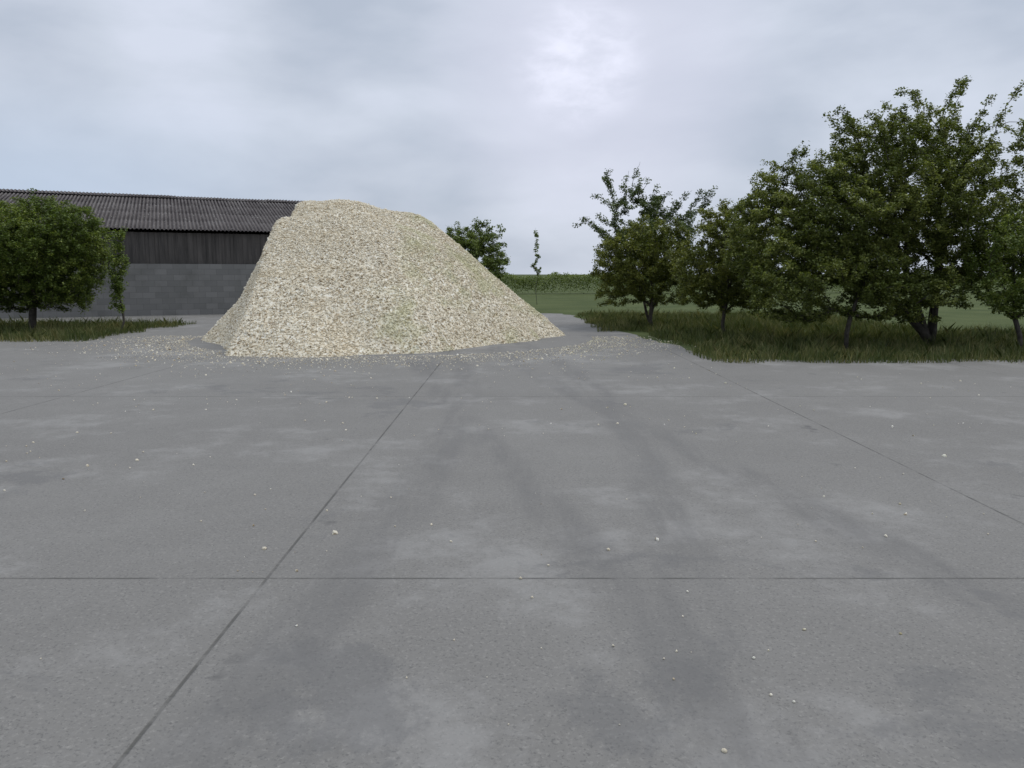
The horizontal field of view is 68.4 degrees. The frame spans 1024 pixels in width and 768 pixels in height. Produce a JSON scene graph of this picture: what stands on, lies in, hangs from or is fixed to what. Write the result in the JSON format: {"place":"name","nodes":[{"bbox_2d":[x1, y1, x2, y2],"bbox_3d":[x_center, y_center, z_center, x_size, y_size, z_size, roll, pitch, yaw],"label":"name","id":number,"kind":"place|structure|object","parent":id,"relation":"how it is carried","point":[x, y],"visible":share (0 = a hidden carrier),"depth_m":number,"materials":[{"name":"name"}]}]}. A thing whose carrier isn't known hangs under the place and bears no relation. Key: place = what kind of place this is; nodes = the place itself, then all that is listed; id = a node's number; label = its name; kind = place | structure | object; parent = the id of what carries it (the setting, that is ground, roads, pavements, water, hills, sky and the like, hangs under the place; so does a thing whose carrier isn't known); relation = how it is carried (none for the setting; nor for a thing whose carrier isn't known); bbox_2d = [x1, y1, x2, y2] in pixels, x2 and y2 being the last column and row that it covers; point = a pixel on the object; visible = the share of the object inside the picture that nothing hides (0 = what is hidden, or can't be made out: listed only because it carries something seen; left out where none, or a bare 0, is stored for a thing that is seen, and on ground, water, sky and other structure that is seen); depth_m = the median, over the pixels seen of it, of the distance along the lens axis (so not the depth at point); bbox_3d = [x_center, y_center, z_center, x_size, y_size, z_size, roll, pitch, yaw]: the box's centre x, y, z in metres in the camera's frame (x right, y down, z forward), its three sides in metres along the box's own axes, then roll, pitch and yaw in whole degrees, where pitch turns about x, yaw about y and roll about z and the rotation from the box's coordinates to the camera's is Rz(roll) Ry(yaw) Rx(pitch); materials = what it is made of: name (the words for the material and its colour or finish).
{"place":"outdoors","nodes":[
{"label":"outdoors","id":0,"kind":"place"},
{"bbox_2d":[0,313,1023,767],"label":"yard","id":1,"kind":"structure","parent":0,"point":[154,625],"depth_m":4.27,"materials":[{"name":"concrete"}]},
{"bbox_2d":[201,199,564,357],"bbox_3d":[-3.337,-2.929,19.244,8.611,3.611,10.620,4,9,23],"label":"rubble heap","id":2,"kind":"object","parent":1,"relation":"on","point":[337,277],"visible":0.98,"depth_m":16.70,"materials":[{"name":"beige gravel"}]},
{"bbox_2d":[2,329,1016,752],"bbox_3d":[-0.120,-0.154,12.082,36.288,0.069,19.958,0,8,0],"label":"loose grit","id":3,"kind":"object","parent":1,"relation":"on","point":[574,351],"visible":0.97,"depth_m":14.64,"materials":[{"name":"beige gravel"}]},
{"bbox_2d":[0,0,1023,273],"label":"sky","id":4,"kind":"structure","parent":0,"point":[513,114],"materials":[{"name":"grey"}]},
{"bbox_2d":[503,274,1023,359],"bbox_3d":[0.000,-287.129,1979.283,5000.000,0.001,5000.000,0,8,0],"label":"ground","id":5,"kind":"structure","parent":0,"point":[573,302],"depth_m":36.53,"materials":[{"name":"green plant"}]},
{"bbox_2d":[0,188,114,328],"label":"dense bush","id":6,"kind":"object","parent":5,"relation":"on","point":[43,259],"visible":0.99,"depth_m":20.15,"materials":[{"name":"green plant"}]},
{"bbox_2d":[104,226,129,328],"bbox_3d":[-10.677,-2.814,20.415,0.652,2.920,0.776,0,8,0],"label":"tree","id":7,"kind":"object","parent":5,"relation":"on","point":[116,278],"visible":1,"depth_m":20.34,"materials":[{"name":"green plant"}]},
{"bbox_2d":[0,189,301,318],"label":"barn","id":8,"kind":"structure","parent":5,"relation":"on","point":[188,255],"depth_m":30.11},
{"bbox_2d":[445,217,510,280],"bbox_3d":[-1.954,-5.340,33.545,3.844,4.183,2.824,0,8,0],"label":"bush","id":9,"kind":"object","parent":5,"relation":"on","point":[491,263],"visible":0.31,"depth_m":33.11,"materials":[{"name":"green plant"}]},
{"bbox_2d":[0,307,1023,363],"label":"rough grass","id":10,"kind":"structure","parent":5,"relation":"on","point":[690,327],"depth_m":18.23,"materials":[{"name":"green plant"}]},
{"bbox_2d":[530,229,541,300],"bbox_3d":[1.258,-6.153,39.516,0.660,3.988,0.487,0,8,0],"label":"young sapling","id":11,"kind":"object","parent":5,"relation":"on","point":[538,271],"visible":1,"depth_m":39.39,"materials":[{"name":"green plant"}]},
{"bbox_2d":[589,214,690,327],"bbox_3d":[3.828,-3.301,22.229,3.040,3.386,2.581,0,8,0],"label":"leafy shrub","id":12,"kind":"object","parent":5,"relation":"on","point":[647,253],"visible":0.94,"depth_m":21.91,"materials":[{"name":"green plant"}]},
{"bbox_2d":[572,164,717,322],"bbox_3d":[4.144,-4.330,23.517,3.799,5.079,2.959,-6,10,-37],"label":"hawthorn tree","id":13,"kind":"object","parent":5,"relation":"on","point":[657,202],"visible":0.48,"depth_m":23.24,"materials":[{"name":"green plant"}]},
{"bbox_2d":[668,198,776,332],"bbox_3d":[5.436,-2.969,19.290,2.686,3.574,2.639,8,11,42],"label":"leafy shrub","id":14,"kind":"object","parent":5,"relation":"on","point":[718,285],"visible":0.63,"depth_m":18.98,"materials":[{"name":"green plant"}]},
{"bbox_2d":[499,271,1023,293],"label":"field hedge","id":15,"kind":"object","parent":5,"relation":"on","point":[541,279],"visible":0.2,"depth_m":61.77,"materials":[{"name":"green plant"}]},
{"bbox_2d":[743,232,973,348],"bbox_3d":[7.166,-1.897,15.668,4.756,2.505,2.151,0,8,0],"label":"leafy shrub","id":16,"kind":"object","parent":5,"relation":"on","point":[858,286],"visible":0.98,"depth_m":15.38,"materials":[{"name":"green plant"}]},
{"bbox_2d":[719,75,1023,344],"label":"hawthorn tree","id":17,"kind":"object","parent":5,"relation":"on","point":[877,210],"visible":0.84,"depth_m":15.78,"materials":[{"name":"green plant"}]},
{"bbox_2d":[958,206,1023,350],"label":"leafy shrub","id":18,"kind":"object","parent":5,"relation":"on","point":[1016,287],"visible":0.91,"depth_m":15.27,"materials":[{"name":"green plant"}]},
{"bbox_2d":[995,123,1023,281],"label":"hawthorn tree","id":19,"kind":"object","parent":5,"relation":"on","point":[1019,146],"visible":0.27,"depth_m":18.34,"materials":[{"name":"green plant"}]}
]}

